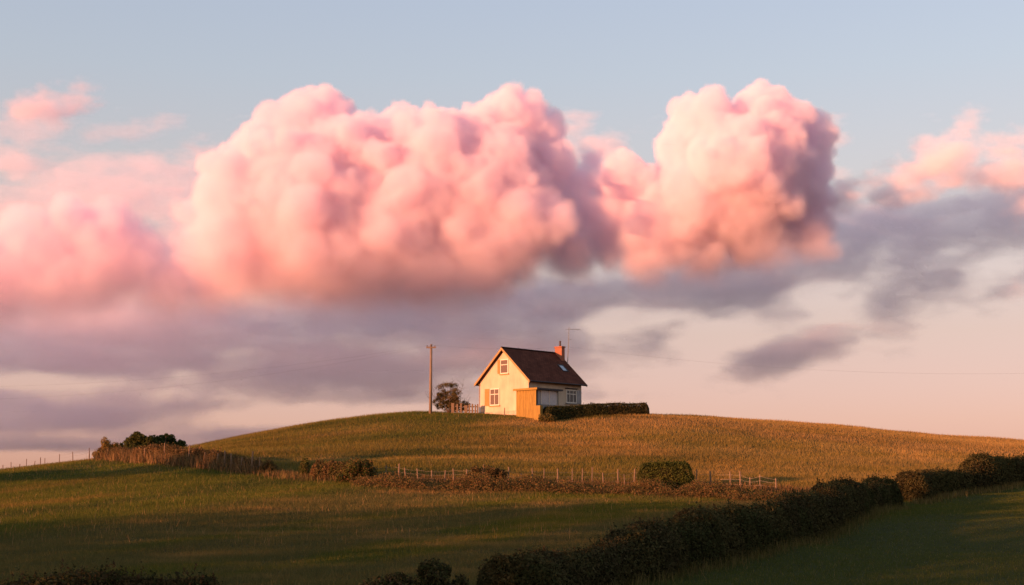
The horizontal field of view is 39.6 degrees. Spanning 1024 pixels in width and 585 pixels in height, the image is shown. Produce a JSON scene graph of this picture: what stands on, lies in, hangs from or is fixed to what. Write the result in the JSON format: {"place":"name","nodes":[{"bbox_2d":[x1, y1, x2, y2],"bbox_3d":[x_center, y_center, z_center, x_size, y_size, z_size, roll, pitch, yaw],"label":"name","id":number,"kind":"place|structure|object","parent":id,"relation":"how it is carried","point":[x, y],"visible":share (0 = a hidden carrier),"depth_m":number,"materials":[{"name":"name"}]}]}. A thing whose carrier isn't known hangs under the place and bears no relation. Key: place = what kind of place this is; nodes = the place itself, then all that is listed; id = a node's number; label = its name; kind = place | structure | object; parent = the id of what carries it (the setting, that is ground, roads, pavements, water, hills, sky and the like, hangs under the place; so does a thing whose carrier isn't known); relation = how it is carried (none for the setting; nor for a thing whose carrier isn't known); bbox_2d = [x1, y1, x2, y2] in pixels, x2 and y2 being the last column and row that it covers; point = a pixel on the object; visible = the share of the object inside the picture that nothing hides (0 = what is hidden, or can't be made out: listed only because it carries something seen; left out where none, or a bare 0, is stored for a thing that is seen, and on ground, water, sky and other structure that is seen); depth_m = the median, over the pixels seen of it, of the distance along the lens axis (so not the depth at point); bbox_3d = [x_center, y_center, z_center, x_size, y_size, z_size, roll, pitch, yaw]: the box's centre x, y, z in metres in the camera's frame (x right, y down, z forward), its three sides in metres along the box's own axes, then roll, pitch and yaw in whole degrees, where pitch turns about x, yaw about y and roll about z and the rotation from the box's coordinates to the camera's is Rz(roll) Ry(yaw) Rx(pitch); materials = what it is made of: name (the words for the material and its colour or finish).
{"place":"outdoors","nodes":[
{"label":"outdoors","id":0,"kind":"place"},
{"bbox_2d":[0,409,1023,584],"bbox_3d":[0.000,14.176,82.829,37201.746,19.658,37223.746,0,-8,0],"label":"ground","id":1,"kind":"structure","parent":0,"point":[499,421],"depth_m":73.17,"materials":[{"name":"green plant"}]},
{"bbox_2d":[6,448,89,467],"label":"fence","id":2,"kind":"object","parent":1,"relation":"on","point":[55,456],"visible":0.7,"depth_m":118.19,"materials":[{"name":"brown wood"}]},
{"bbox_2d":[91,437,120,456],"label":"bush","id":3,"kind":"object","parent":1,"relation":"on","point":[105,442],"visible":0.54,"depth_m":116.00,"materials":[{"name":"green plant"}]},
{"bbox_2d":[0,558,222,584],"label":"roadside hedge","id":4,"kind":"object","parent":1,"relation":"on","point":[95,577],"visible":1,"depth_m":37.37,"materials":[{"name":"green plant"}]},
{"bbox_2d":[122,431,158,448],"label":"tree","id":5,"kind":"object","parent":1,"relation":"on","point":[137,438],"visible":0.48,"depth_m":148.59,"materials":[{"name":"green plant"}]},
{"bbox_2d":[148,433,187,446],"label":"tree","id":6,"kind":"object","parent":1,"relation":"on","point":[165,438],"visible":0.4,"depth_m":150.83,"materials":[{"name":"green plant"}]},
{"bbox_2d":[95,441,265,467],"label":"dry hedgerow","id":7,"kind":"object","parent":1,"relation":"on","point":[196,451],"visible":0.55,"depth_m":107.13,"materials":[{"name":"brown plant"}]},
{"bbox_2d":[144,443,259,468],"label":"hedgerow fence","id":8,"kind":"object","parent":1,"relation":"on","point":[224,456],"visible":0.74,"depth_m":100.92,"materials":[{"name":"brown wood"}]},
{"bbox_2d":[255,458,277,472],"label":"bush","id":9,"kind":"object","parent":1,"relation":"on","point":[269,464],"visible":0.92,"depth_m":99.12,"materials":[{"name":"green plant"}]},
{"bbox_2d":[298,456,310,475],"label":"bush","id":10,"kind":"object","parent":1,"relation":"on","point":[305,463],"visible":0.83,"depth_m":97.61,"materials":[{"name":"green plant"}]},
{"bbox_2d":[309,458,372,480],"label":"russet thicket","id":11,"kind":"object","parent":1,"relation":"on","point":[331,468],"visible":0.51,"depth_m":95.96,"materials":[{"name":"brown plant"}]},
{"bbox_2d":[335,458,377,482],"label":"bush","id":12,"kind":"object","parent":1,"relation":"on","point":[362,468],"visible":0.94,"depth_m":94.13,"materials":[{"name":"green plant"}]},
{"bbox_2d":[358,572,415,584],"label":"bush","id":13,"kind":"object","parent":1,"relation":"on","point":[399,577],"visible":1,"depth_m":39.03,"materials":[{"name":"green plant"}]},
{"bbox_2d":[426,344,435,413],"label":"utility pole","id":14,"kind":"object","parent":1,"relation":"on","point":[430,390],"visible":0.96,"depth_m":128.05,"materials":[{"name":"brown wood"}]},
{"bbox_2d":[9,348,415,398],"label":"overhead wire","id":15,"kind":"object","parent":14,"relation":"attached to","point":[215,381],"visible":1,"depth_m":126.44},
{"bbox_2d":[30,347,413,385],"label":"overhead wire","id":16,"kind":"object","parent":14,"relation":"attached to","point":[224,372],"visible":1,"depth_m":128.18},
{"bbox_2d":[406,558,468,584],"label":"bush","id":17,"kind":"object","parent":1,"relation":"on","point":[432,572],"visible":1,"depth_m":39.01,"materials":[{"name":"green plant"}]},
{"bbox_2d":[427,381,469,412],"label":"garden shrub","id":18,"kind":"object","parent":1,"relation":"on","point":[442,397],"visible":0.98,"depth_m":128.19,"materials":[{"name":"green plant"}]},
{"bbox_2d":[451,403,477,413],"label":"picket fence","id":19,"kind":"object","parent":1,"relation":"on","point":[465,410],"visible":0.73,"depth_m":127.39,"materials":[{"name":"white wood"}]},
{"bbox_2d":[462,465,508,485],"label":"bush","id":20,"kind":"object","parent":1,"relation":"on","point":[493,471],"visible":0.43,"depth_m":92.11,"materials":[{"name":"green plant"}]},
{"bbox_2d":[474,341,587,417],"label":"house","id":21,"kind":"structure","parent":1,"relation":"on","point":[519,382],"depth_m":126.81,"materials":[{"name":"beige paint"}]},
{"bbox_2d":[488,388,499,406],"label":"window","id":22,"kind":"structure","parent":21,"relation":"in","point":[494,393],"depth_m":126.97,"materials":[{"name":"white paint"}]},
{"bbox_2d":[499,359,508,374],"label":"window","id":23,"kind":"structure","parent":21,"relation":"in","point":[503,362],"depth_m":126.60,"materials":[{"name":"white paint"}]},
{"bbox_2d":[538,390,540,403],"bbox_3d":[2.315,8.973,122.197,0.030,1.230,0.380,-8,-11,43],"label":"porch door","id":24,"kind":"structure","parent":21,"relation":"in","point":[539,391],"depth_m":122.23,"materials":[{"name":"grey"}]},
{"bbox_2d":[565,389,577,404],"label":"window","id":25,"kind":"structure","parent":21,"relation":"in","point":[571,395],"depth_m":128.19,"materials":[{"name":"white paint"}]},
{"bbox_2d":[566,329,579,363],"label":"aerial mast","id":26,"kind":"object","parent":21,"relation":"attached to","point":[568,342],"visible":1,"depth_m":131.38,"materials":[{"name":"metal"}]},
{"bbox_2d":[573,347,1015,373],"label":"overhead wire","id":27,"kind":"object","parent":26,"relation":"attached to","point":[810,369],"visible":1,"depth_m":132.75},
{"bbox_2d":[534,405,542,420],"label":"wheelie bin","id":28,"kind":"object","parent":1,"relation":"on","point":[538,409],"visible":0.76,"depth_m":121.14,"materials":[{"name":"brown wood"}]},
{"bbox_2d":[539,413,557,421],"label":"garden plant","id":29,"kind":"object","parent":1,"relation":"on","point":[545,418],"visible":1,"depth_m":120.36,"materials":[{"name":"green plant"}]},
{"bbox_2d":[91,447,1023,584],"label":"tall weeds","id":30,"kind":"object","parent":1,"relation":"on","point":[153,458],"visible":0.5,"depth_m":91.98,"materials":[{"name":"brown plant"}]},
{"bbox_2d":[342,470,799,502],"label":"bramble undergrowth","id":31,"kind":"object","parent":1,"relation":"on","point":[708,490],"visible":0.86,"depth_m":88.69,"materials":[{"name":"brown plant"}]},
{"bbox_2d":[374,464,776,489],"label":"wire fence","id":32,"kind":"object","parent":1,"relation":"on","point":[740,475],"visible":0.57,"depth_m":93.38,"materials":[{"name":"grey wood"}]},
{"bbox_2d":[543,401,648,419],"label":"garden hedge","id":33,"kind":"object","parent":1,"relation":"on","point":[560,412],"visible":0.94,"depth_m":123.47,"materials":[{"name":"green plant"}]},
{"bbox_2d":[636,458,694,489],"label":"bush","id":34,"kind":"object","parent":1,"relation":"on","point":[678,474],"visible":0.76,"depth_m":90.86,"materials":[{"name":"green plant"}]},
{"bbox_2d":[475,470,903,584],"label":"field hedge","id":35,"kind":"object","parent":1,"relation":"on","point":[677,539],"visible":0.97,"depth_m":50.48,"materials":[{"name":"green plant"}]},
{"bbox_2d":[895,450,1023,500],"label":"field hedge","id":36,"kind":"object","parent":1,"relation":"on","point":[985,470],"visible":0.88,"depth_m":91.61,"materials":[{"name":"green plant"}]},
{"bbox_2d":[0,0,1023,468],"label":"sky","id":37,"kind":"structure","parent":0,"point":[201,189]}
]}

